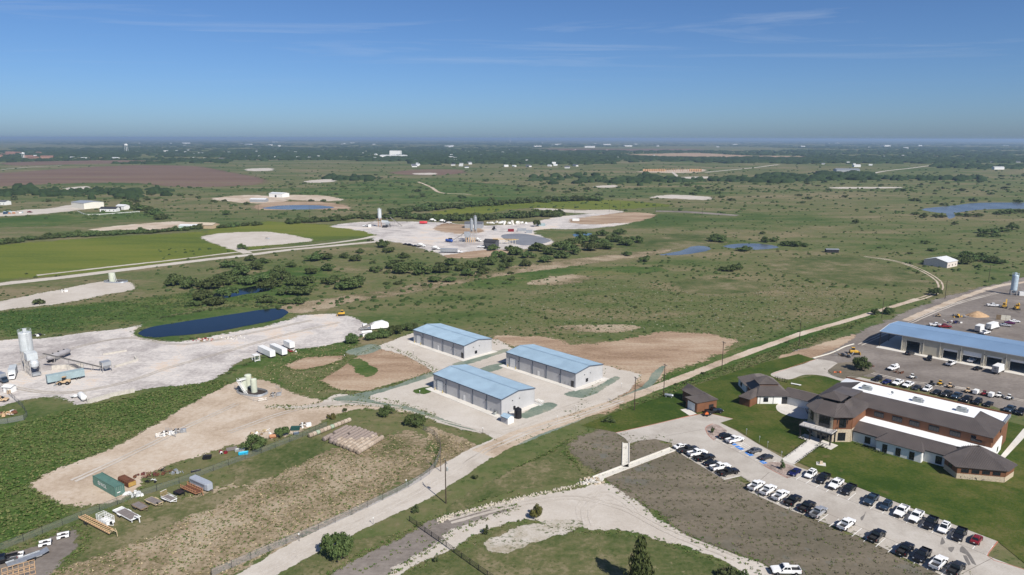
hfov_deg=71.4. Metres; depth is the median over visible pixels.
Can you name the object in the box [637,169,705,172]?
building site
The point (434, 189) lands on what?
field track
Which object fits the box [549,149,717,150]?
plowed field
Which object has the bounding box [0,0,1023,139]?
sky
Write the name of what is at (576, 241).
belt tree
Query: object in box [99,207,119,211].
farm house
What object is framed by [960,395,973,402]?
pickup truck
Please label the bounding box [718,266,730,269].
pasture tree
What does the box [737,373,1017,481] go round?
office building
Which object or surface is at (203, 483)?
livestock trailer
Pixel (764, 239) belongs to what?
pasture tree
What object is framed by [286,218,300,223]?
plant belt tree
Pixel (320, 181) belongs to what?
gravel pad
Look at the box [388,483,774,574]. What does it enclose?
caliche turnaround
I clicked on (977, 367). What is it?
sedan car
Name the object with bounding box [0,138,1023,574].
terrain
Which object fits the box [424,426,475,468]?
dry pasture
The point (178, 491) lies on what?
flatbed trailer
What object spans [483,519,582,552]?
speckled gravel
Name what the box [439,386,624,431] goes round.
tyre mark
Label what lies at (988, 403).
sedan car
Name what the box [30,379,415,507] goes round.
tank pad
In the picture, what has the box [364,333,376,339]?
broadleaf tree
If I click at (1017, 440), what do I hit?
side walk
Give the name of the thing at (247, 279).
creek tree
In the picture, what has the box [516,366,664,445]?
seeded strip
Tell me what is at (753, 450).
sedan car
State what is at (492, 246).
belt tree
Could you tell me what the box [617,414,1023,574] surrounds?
parking lot
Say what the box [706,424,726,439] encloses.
rock bed
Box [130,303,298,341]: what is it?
pond bank
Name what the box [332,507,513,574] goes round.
gravel drive
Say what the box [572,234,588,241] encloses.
belt tree
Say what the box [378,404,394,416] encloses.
broadleaf tree
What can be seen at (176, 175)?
plowed field
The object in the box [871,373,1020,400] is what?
tyre mark
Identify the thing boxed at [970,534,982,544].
sedan car
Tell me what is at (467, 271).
belt tree
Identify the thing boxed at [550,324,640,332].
dirt flat
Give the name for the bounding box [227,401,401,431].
tyre mark
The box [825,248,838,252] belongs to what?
dark shed
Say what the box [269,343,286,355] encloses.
van trailer
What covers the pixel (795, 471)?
sedan car
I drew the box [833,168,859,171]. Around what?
covered arena
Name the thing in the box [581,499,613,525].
tyre mark
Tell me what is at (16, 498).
green meadow
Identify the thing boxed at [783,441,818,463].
garden walk
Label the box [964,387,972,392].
skid loader
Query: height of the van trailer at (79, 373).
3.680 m
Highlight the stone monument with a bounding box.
[816,461,825,465]
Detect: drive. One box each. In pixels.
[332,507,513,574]
[771,359,881,383]
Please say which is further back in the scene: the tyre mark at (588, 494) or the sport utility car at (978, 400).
the sport utility car at (978, 400)
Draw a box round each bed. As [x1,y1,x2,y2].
[13,551,24,556]
[38,538,52,546]
[57,531,69,538]
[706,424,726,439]
[763,462,794,477]
[828,362,875,378]
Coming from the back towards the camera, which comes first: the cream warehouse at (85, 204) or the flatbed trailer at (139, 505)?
the cream warehouse at (85, 204)
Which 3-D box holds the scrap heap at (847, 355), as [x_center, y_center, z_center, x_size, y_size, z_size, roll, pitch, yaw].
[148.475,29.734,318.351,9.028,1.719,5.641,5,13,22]
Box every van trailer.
[45,368,84,382]
[258,345,275,357]
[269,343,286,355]
[283,339,294,348]
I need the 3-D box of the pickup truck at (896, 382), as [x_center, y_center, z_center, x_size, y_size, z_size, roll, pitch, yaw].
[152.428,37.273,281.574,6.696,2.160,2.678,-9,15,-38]
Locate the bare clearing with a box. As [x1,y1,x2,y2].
[631,153,749,156]
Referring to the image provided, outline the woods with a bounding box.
[0,138,1023,199]
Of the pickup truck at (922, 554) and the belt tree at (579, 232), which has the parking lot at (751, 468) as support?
the pickup truck at (922, 554)
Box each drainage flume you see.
[592,447,674,477]
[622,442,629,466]
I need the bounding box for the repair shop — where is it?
[876,321,1023,375]
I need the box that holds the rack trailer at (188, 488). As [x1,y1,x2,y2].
[180,482,202,493]
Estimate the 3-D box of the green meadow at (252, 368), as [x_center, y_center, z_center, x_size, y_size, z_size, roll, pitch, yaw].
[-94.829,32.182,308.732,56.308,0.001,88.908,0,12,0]
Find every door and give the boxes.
[115,486,119,496]
[119,485,123,494]
[416,334,420,343]
[437,380,442,390]
[510,358,515,367]
[687,400,694,411]
[963,351,981,357]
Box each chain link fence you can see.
[1,422,324,542]
[211,426,440,574]
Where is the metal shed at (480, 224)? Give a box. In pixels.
[464,221,483,227]
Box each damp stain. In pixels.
[960,546,975,564]
[963,555,970,564]
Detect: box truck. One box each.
[0,371,8,383]
[8,364,17,379]
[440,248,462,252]
[974,324,984,331]
[985,321,998,329]
[992,363,1004,373]
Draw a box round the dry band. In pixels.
[280,249,670,312]
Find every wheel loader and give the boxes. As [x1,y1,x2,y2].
[0,396,8,401]
[53,376,70,385]
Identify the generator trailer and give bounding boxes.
[973,388,979,394]
[988,391,994,397]
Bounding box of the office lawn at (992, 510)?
[581,354,1023,561]
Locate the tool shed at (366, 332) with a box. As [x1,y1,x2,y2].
[362,330,371,336]
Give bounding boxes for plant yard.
[0,313,370,405]
[330,213,626,255]
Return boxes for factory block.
[390,151,401,154]
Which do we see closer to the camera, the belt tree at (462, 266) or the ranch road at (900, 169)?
the belt tree at (462, 266)
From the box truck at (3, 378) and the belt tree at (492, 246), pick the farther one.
the belt tree at (492, 246)
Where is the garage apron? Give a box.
[680,408,695,415]
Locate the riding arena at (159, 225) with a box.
[89,221,192,230]
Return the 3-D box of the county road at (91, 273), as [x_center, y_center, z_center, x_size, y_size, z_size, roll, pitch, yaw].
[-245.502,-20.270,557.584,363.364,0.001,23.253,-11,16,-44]
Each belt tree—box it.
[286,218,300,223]
[305,218,318,221]
[320,217,334,220]
[337,216,346,220]
[339,253,349,257]
[349,255,361,260]
[363,214,375,218]
[369,266,382,272]
[375,239,389,246]
[382,247,394,251]
[385,261,397,267]
[386,207,403,213]
[392,263,412,272]
[398,252,410,257]
[401,214,413,218]
[406,262,423,267]
[411,265,432,274]
[415,203,429,207]
[417,213,430,219]
[421,205,433,210]
[429,276,441,281]
[431,264,451,272]
[432,203,446,209]
[442,276,456,281]
[443,257,458,264]
[447,215,458,219]
[454,263,470,270]
[457,214,467,220]
[460,268,474,274]
[462,201,473,205]
[464,260,484,267]
[471,201,480,205]
[476,265,490,272]
[477,213,490,220]
[480,256,497,264]
[487,244,499,249]
[488,200,498,205]
[489,214,499,219]
[490,250,506,257]
[496,212,505,217]
[498,261,511,267]
[500,255,515,261]
[505,211,519,217]
[507,246,523,253]
[512,210,525,217]
[516,197,525,202]
[519,259,531,265]
[520,250,536,257]
[521,197,535,202]
[528,242,546,250]
[538,198,551,201]
[538,255,554,261]
[540,210,557,216]
[542,247,556,254]
[551,241,572,249]
[552,210,561,216]
[553,196,565,200]
[553,209,565,214]
[553,250,570,257]
[564,238,581,243]
[564,244,581,253]
[567,195,581,200]
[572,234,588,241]
[574,231,586,233]
[580,241,599,250]
[588,233,598,240]
[593,238,609,243]
[596,229,608,234]
[598,242,613,248]
[605,233,622,241]
[612,228,626,232]
[618,237,633,244]
[630,235,643,242]
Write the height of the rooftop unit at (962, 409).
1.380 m
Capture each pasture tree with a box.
[621,251,631,255]
[639,256,649,260]
[706,236,715,240]
[709,233,726,238]
[716,236,726,241]
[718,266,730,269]
[726,264,739,270]
[735,245,752,249]
[760,237,769,241]
[780,240,792,245]
[789,241,801,246]
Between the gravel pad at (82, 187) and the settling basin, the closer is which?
the settling basin
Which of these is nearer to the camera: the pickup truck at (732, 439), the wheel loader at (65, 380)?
the pickup truck at (732, 439)
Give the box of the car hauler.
[5,547,48,567]
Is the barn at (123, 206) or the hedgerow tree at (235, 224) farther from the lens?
the barn at (123, 206)
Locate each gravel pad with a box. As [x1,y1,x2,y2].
[0,205,92,215]
[0,281,134,310]
[65,186,87,189]
[201,231,312,247]
[243,168,273,170]
[305,179,335,182]
[413,173,436,174]
[534,208,623,213]
[592,185,616,187]
[650,195,710,199]
[829,187,901,188]
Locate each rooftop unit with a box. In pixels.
[861,384,872,390]
[912,396,924,402]
[956,406,968,412]
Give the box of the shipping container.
[92,472,124,496]
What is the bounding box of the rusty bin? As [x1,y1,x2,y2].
[118,474,135,487]
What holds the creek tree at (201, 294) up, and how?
on the creek bank at (297, 270)
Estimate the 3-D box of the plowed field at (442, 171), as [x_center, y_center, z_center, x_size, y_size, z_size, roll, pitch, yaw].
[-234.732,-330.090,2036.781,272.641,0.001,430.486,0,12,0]
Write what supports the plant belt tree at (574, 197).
on the hay field at (618, 204)
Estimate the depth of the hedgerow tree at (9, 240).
651.48 m
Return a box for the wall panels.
[996,315,1010,319]
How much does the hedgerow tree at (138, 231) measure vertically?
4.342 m
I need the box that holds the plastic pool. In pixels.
[238,451,247,454]
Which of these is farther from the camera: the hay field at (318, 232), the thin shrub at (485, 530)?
the hay field at (318, 232)
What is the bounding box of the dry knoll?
[527,274,592,285]
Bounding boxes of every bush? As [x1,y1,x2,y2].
[32,298,45,303]
[327,413,335,418]
[715,566,737,574]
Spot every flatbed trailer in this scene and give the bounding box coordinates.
[112,506,140,522]
[131,501,148,509]
[144,496,162,505]
[160,489,176,501]
[173,489,184,495]
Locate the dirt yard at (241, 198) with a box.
[212,195,286,203]
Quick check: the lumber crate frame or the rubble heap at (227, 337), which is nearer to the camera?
the lumber crate frame
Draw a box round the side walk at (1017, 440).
[1001,428,1023,457]
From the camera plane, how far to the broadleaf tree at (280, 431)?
230.43 m
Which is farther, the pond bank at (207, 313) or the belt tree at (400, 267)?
the belt tree at (400, 267)
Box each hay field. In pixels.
[0,230,238,281]
[205,221,376,249]
[431,199,670,214]
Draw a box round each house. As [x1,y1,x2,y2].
[0,200,10,204]
[1,384,16,392]
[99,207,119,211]
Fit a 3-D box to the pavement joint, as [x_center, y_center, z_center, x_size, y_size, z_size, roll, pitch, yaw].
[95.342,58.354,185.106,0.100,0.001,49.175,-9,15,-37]
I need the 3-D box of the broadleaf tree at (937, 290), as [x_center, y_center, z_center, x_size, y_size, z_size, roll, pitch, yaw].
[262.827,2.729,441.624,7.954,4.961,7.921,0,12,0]
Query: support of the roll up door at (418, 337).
in the metal warehouse at (454, 342)
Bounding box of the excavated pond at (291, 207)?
[264,205,333,209]
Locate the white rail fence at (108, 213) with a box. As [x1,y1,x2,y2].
[78,211,139,214]
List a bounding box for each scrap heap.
[0,410,17,416]
[2,210,22,213]
[133,471,155,477]
[146,467,175,475]
[169,468,182,474]
[250,429,270,434]
[833,351,853,357]
[944,320,961,323]
[952,314,968,317]
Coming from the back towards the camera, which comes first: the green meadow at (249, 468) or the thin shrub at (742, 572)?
the green meadow at (249, 468)
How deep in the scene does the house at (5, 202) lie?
1018.80 m
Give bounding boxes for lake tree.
[959,251,974,255]
[972,252,990,256]
[972,255,985,260]
[977,233,988,235]
[982,228,1000,233]
[986,255,999,262]
[990,233,1001,236]
[994,227,1012,231]
[995,210,1005,214]
[995,259,1007,263]
[1004,208,1014,213]
[1006,222,1019,228]
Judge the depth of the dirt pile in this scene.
388.98 m
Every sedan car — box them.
[673,443,685,448]
[703,459,718,466]
[747,447,762,453]
[758,453,773,460]
[788,467,801,476]
[882,379,891,383]
[912,384,921,389]
[932,389,941,394]
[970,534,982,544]
[973,366,982,370]
[983,401,993,406]
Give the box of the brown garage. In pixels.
[681,383,718,412]
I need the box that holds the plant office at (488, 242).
[483,239,498,246]
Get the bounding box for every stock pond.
[660,246,710,254]
[723,243,777,249]
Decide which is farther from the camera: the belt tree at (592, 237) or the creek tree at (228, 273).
the belt tree at (592, 237)
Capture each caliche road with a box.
[237,431,511,574]
[269,394,400,409]
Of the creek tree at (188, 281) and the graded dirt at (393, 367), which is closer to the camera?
the graded dirt at (393, 367)
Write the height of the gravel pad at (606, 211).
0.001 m
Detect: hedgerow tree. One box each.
[4,237,12,242]
[37,235,48,238]
[48,235,59,238]
[73,230,83,235]
[81,231,95,236]
[111,231,123,234]
[133,229,143,232]
[136,205,148,209]
[143,229,155,233]
[149,208,162,213]
[154,214,167,219]
[171,226,178,230]
[230,222,240,227]
[250,221,261,224]
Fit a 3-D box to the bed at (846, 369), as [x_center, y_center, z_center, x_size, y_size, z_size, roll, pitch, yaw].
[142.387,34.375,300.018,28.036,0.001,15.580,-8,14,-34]
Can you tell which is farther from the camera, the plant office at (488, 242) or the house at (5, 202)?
the house at (5, 202)
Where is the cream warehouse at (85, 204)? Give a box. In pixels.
[71,200,103,208]
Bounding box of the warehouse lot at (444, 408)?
[369,333,640,437]
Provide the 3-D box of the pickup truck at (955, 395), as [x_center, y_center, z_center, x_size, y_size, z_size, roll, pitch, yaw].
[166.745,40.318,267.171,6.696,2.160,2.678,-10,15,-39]
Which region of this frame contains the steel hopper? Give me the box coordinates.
[291,426,299,430]
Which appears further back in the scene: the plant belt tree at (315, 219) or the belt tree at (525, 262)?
the plant belt tree at (315, 219)
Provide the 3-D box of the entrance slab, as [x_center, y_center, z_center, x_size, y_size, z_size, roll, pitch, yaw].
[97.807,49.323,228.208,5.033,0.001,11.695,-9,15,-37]
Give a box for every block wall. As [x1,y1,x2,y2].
[51,363,83,369]
[83,388,134,402]
[103,350,126,354]
[114,356,137,366]
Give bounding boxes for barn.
[116,204,129,209]
[178,224,196,227]
[191,222,219,228]
[923,256,958,267]
[992,167,1004,169]
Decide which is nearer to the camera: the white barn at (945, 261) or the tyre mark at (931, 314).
the tyre mark at (931, 314)
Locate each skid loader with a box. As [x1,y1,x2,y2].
[946,382,955,387]
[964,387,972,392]
[980,390,987,395]
[995,392,1004,397]
[1005,394,1013,399]
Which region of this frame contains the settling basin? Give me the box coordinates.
[501,234,550,244]
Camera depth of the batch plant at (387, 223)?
775.13 m
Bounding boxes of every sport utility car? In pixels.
[718,432,731,439]
[804,467,816,478]
[873,375,882,381]
[905,350,914,354]
[922,384,931,391]
[926,354,931,360]
[937,520,950,533]
[972,397,982,404]
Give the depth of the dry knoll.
486.50 m
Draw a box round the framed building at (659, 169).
[643,168,701,171]
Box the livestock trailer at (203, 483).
[189,475,212,490]
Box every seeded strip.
[332,372,475,431]
[345,344,380,355]
[452,349,508,364]
[480,362,505,371]
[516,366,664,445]
[522,402,556,417]
[564,376,619,397]
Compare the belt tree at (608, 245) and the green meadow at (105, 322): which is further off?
the belt tree at (608, 245)
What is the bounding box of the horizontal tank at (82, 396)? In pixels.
[77,392,86,400]
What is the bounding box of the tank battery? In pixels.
[236,374,257,393]
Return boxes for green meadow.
[0,211,153,227]
[0,292,202,339]
[0,379,235,549]
[55,487,247,569]
[226,437,326,486]
[230,340,360,394]
[288,179,552,204]
[462,266,669,288]
[614,234,735,249]
[670,277,769,294]
[763,255,935,286]
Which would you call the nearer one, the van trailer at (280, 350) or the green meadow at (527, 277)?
the van trailer at (280, 350)
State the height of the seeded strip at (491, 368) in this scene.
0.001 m
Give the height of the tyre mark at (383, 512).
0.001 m
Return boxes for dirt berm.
[252,201,349,209]
[281,195,343,200]
[903,281,1023,320]
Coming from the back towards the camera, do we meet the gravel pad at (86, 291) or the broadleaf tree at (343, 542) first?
the gravel pad at (86, 291)
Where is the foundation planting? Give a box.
[855,442,886,454]
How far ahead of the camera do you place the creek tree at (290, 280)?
466.20 m
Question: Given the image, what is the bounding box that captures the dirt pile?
[965,311,988,317]
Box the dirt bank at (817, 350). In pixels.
[778,334,856,357]
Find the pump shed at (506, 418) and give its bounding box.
[500,413,514,423]
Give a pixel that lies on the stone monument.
(820, 463)
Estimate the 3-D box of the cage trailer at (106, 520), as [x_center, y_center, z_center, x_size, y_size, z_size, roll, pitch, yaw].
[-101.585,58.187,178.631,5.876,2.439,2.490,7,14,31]
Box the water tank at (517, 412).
[513,406,521,418]
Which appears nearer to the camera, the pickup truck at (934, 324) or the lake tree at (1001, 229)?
the pickup truck at (934, 324)
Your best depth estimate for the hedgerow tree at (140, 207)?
947.96 m
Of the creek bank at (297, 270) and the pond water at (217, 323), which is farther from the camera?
the creek bank at (297, 270)
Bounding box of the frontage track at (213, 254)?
[37,236,377,275]
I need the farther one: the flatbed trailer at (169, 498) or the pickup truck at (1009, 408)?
the pickup truck at (1009, 408)
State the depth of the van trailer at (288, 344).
327.15 m
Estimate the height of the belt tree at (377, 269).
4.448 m
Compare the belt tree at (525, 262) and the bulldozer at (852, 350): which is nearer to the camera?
the bulldozer at (852, 350)
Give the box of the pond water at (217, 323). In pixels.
[138,308,287,336]
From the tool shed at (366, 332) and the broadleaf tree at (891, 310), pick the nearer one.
the tool shed at (366, 332)
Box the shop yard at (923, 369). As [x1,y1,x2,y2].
[794,277,1023,412]
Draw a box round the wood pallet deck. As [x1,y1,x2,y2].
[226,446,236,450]
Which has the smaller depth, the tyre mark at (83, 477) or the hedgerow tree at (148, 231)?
the tyre mark at (83, 477)
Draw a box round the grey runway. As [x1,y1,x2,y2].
[655,211,736,215]
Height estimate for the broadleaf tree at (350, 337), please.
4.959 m
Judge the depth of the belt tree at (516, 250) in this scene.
590.60 m
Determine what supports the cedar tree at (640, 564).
on the green verge at (568, 553)
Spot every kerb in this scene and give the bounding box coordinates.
[616,413,701,432]
[799,467,994,540]
[813,343,853,357]
[987,541,1021,568]
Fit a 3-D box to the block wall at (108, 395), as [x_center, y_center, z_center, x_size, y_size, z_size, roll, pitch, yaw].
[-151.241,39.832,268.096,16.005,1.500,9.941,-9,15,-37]
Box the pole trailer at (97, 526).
[78,514,117,536]
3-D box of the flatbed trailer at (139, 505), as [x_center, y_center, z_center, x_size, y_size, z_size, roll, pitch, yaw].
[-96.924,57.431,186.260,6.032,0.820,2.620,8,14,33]
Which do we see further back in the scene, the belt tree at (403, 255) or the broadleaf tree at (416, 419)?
the belt tree at (403, 255)
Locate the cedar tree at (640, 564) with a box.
[623,534,654,574]
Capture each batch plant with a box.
[17,328,112,377]
[365,208,401,227]
[448,215,476,241]
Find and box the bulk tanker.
[46,348,70,361]
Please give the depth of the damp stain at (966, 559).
164.33 m
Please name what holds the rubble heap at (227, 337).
on the plant yard at (150, 355)
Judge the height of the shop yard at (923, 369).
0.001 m
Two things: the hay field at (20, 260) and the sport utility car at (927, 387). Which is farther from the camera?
the hay field at (20, 260)
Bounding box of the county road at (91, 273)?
[0,239,394,285]
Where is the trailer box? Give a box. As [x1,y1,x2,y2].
[202,454,211,459]
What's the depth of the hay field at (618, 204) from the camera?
1016.62 m
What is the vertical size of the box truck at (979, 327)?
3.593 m
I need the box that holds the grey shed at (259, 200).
[250,198,268,201]
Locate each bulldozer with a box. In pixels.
[337,310,344,315]
[849,347,860,354]
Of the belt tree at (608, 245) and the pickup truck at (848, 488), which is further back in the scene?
the belt tree at (608, 245)
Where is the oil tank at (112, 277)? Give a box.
[108,272,116,281]
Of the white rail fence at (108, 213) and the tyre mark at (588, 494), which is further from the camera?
the white rail fence at (108, 213)
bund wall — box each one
[104,279,127,282]
[236,386,267,396]
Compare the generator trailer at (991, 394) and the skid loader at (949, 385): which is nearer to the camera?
the generator trailer at (991, 394)
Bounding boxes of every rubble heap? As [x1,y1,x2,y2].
[192,337,212,341]
[218,335,244,339]
[487,220,526,224]
[580,476,604,484]
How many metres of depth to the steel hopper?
235.96 m
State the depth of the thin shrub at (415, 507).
184.24 m
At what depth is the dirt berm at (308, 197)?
1157.33 m
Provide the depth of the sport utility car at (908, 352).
319.50 m
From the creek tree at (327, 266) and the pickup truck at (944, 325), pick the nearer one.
the pickup truck at (944, 325)
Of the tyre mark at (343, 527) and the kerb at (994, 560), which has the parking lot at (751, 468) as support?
the kerb at (994, 560)
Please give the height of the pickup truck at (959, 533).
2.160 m
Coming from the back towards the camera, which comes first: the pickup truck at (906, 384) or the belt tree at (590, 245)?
the belt tree at (590, 245)
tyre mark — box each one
[16,322,336,391]
[16,322,340,393]
[17,320,307,363]
[17,320,312,364]
[71,403,235,479]
[75,404,237,481]
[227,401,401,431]
[230,402,399,432]
[259,449,484,572]
[262,450,488,574]
[393,348,491,369]
[395,347,489,368]
[437,387,627,433]
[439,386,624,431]
[448,495,737,556]
[451,498,734,559]
[485,399,619,448]
[489,401,623,450]
[576,491,641,519]
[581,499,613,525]
[584,494,635,519]
[588,501,611,525]
[858,292,996,344]
[862,292,1001,344]
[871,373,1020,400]
[873,372,1022,399]
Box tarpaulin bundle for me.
[235,447,244,451]
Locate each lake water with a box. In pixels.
[922,203,1023,212]
[946,212,954,218]
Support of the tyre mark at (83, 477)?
on the tank pad at (208, 435)
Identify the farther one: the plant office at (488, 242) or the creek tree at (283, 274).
the plant office at (488, 242)
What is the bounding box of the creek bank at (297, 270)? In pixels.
[198,265,345,302]
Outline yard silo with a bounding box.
[1009,272,1023,295]
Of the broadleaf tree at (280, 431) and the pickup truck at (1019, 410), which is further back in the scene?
the pickup truck at (1019, 410)
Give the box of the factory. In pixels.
[380,155,407,156]
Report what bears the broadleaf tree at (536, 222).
on the plant yard at (403, 233)
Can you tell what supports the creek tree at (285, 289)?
on the creek bank at (297, 270)
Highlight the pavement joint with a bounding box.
[794,478,985,554]
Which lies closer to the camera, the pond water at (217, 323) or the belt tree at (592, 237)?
the pond water at (217, 323)
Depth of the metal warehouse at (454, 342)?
323.07 m
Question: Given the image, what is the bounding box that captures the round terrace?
[776,404,808,418]
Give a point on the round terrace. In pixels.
(793, 411)
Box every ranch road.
[711,164,779,171]
[875,165,928,172]
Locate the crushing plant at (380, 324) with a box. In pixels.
[358,320,388,329]
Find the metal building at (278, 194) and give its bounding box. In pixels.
[268,192,288,196]
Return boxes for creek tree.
[163,273,185,284]
[179,276,202,287]
[184,300,200,305]
[192,289,213,299]
[196,277,222,288]
[202,296,227,304]
[213,271,238,280]
[213,274,233,284]
[217,287,238,296]
[220,260,237,266]
[229,264,250,274]
[235,275,257,284]
[243,254,256,260]
[248,261,263,269]
[253,273,269,280]
[254,257,270,262]
[256,278,282,287]
[256,293,276,301]
[269,269,291,279]
[270,265,285,271]
[276,285,295,294]
[277,298,290,303]
[284,275,309,284]
[285,261,296,266]
[290,297,305,303]
[291,286,312,294]
[295,276,315,284]
[304,252,324,260]
[304,268,316,273]
[320,252,333,258]
[320,263,333,270]
[320,275,338,283]
[334,281,357,288]
[339,275,365,287]
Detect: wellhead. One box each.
[160,431,173,435]
[172,428,185,433]
[299,422,310,427]
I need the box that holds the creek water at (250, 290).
[213,286,271,297]
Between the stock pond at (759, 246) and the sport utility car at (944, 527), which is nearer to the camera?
the sport utility car at (944, 527)
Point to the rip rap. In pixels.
(467, 511)
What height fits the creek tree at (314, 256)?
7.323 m
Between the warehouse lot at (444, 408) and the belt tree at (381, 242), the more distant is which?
the belt tree at (381, 242)
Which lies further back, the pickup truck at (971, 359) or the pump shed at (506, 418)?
the pickup truck at (971, 359)
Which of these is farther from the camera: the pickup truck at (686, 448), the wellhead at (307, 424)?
the wellhead at (307, 424)
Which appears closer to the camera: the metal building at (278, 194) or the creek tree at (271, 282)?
the creek tree at (271, 282)
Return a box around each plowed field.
[0,165,268,187]
[3,160,145,165]
[389,169,464,175]
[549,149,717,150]
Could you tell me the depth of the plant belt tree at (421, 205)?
969.14 m
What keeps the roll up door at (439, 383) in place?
in the metal warehouse at (484, 391)
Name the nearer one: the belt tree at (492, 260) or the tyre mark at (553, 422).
the tyre mark at (553, 422)
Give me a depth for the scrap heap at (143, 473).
204.34 m
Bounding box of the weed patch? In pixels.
[347,358,377,376]
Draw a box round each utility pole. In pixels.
[444,459,447,503]
[634,376,637,409]
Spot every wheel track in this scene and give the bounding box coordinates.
[866,256,943,304]
[870,257,939,303]
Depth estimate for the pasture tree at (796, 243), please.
639.06 m
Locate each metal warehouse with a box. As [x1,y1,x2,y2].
[408,323,497,360]
[426,364,540,418]
[499,344,608,390]
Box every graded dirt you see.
[284,355,345,369]
[318,349,430,390]
[492,331,738,414]
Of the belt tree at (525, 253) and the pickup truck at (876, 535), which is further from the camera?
the belt tree at (525, 253)
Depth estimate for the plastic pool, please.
218.33 m
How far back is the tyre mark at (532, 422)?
242.93 m
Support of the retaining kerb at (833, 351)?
on the dirt bank at (817, 350)
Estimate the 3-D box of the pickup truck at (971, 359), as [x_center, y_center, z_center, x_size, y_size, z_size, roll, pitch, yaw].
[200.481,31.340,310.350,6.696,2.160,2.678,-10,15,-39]
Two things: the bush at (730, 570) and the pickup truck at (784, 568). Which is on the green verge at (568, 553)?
the bush at (730, 570)
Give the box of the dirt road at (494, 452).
[473,298,918,457]
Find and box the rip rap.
[437,481,591,523]
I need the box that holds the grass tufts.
[0,280,1002,574]
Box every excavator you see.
[1001,299,1007,308]
[1013,303,1020,309]
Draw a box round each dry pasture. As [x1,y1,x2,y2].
[18,430,437,574]
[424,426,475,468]
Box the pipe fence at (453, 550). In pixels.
[409,516,492,574]
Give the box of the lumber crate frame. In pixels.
[1,560,35,574]
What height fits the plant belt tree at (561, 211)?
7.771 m
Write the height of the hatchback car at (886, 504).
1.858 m
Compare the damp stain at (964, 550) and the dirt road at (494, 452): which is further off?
the dirt road at (494, 452)
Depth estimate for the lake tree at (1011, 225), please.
763.72 m
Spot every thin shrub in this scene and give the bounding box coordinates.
[412,504,418,513]
[483,524,488,534]
[602,416,615,421]
[737,569,748,574]
[780,459,785,469]
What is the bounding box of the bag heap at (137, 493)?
[122,490,143,497]
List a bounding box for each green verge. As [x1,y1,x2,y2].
[286,440,590,574]
[403,524,727,574]
[610,306,886,413]
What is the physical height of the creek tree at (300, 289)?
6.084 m
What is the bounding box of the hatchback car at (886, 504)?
[879,499,892,510]
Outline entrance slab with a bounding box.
[800,434,837,449]
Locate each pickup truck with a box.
[0,552,18,563]
[678,444,698,453]
[686,448,707,457]
[693,452,715,461]
[704,407,723,413]
[709,461,731,471]
[717,466,739,476]
[724,435,744,443]
[746,479,765,490]
[759,484,777,495]
[769,563,802,574]
[771,489,789,501]
[783,494,802,506]
[797,500,816,512]
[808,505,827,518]
[814,472,830,483]
[827,477,843,489]
[836,517,855,530]
[840,482,856,495]
[863,492,879,505]
[867,528,886,542]
[887,364,899,370]
[892,379,903,385]
[893,503,909,517]
[895,541,914,556]
[902,381,913,387]
[907,508,924,523]
[912,546,931,563]
[922,514,938,529]
[928,554,948,570]
[929,322,939,326]
[937,323,951,327]
[940,389,953,397]
[945,360,956,365]
[946,560,966,574]
[950,392,962,399]
[951,525,967,541]
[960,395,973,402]
[967,357,977,362]
[979,329,990,334]
[986,303,999,306]
[1003,405,1016,412]
[1015,407,1023,415]
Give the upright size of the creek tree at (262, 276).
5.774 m
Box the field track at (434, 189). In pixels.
[418,182,452,193]
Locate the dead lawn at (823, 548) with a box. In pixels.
[566,429,939,574]
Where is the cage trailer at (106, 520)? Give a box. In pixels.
[96,510,114,525]
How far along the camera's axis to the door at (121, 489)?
193.32 m
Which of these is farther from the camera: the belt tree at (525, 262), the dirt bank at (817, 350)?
the belt tree at (525, 262)
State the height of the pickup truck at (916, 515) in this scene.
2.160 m
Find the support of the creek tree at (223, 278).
on the creek bank at (297, 270)
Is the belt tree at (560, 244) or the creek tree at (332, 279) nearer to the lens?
the creek tree at (332, 279)
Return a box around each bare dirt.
[430,223,485,233]
[444,249,508,257]
[569,212,655,224]
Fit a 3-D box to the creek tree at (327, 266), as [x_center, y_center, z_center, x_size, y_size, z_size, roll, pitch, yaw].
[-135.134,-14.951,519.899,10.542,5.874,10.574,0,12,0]
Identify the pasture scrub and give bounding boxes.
[0,163,1023,339]
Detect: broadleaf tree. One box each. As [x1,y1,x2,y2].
[236,243,245,247]
[240,433,267,449]
[274,426,289,436]
[319,531,353,559]
[344,333,362,342]
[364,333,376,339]
[372,328,391,337]
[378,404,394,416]
[386,325,402,333]
[400,323,412,329]
[403,413,425,426]
[410,322,417,329]
[529,503,542,517]
[533,220,540,226]
[852,356,871,370]
[870,308,879,314]
[883,306,894,313]
[928,287,942,294]
[951,253,974,262]
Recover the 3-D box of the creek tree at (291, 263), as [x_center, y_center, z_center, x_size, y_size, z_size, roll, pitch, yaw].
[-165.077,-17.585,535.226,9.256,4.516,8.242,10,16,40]
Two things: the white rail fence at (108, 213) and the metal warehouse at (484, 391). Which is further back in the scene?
the white rail fence at (108, 213)

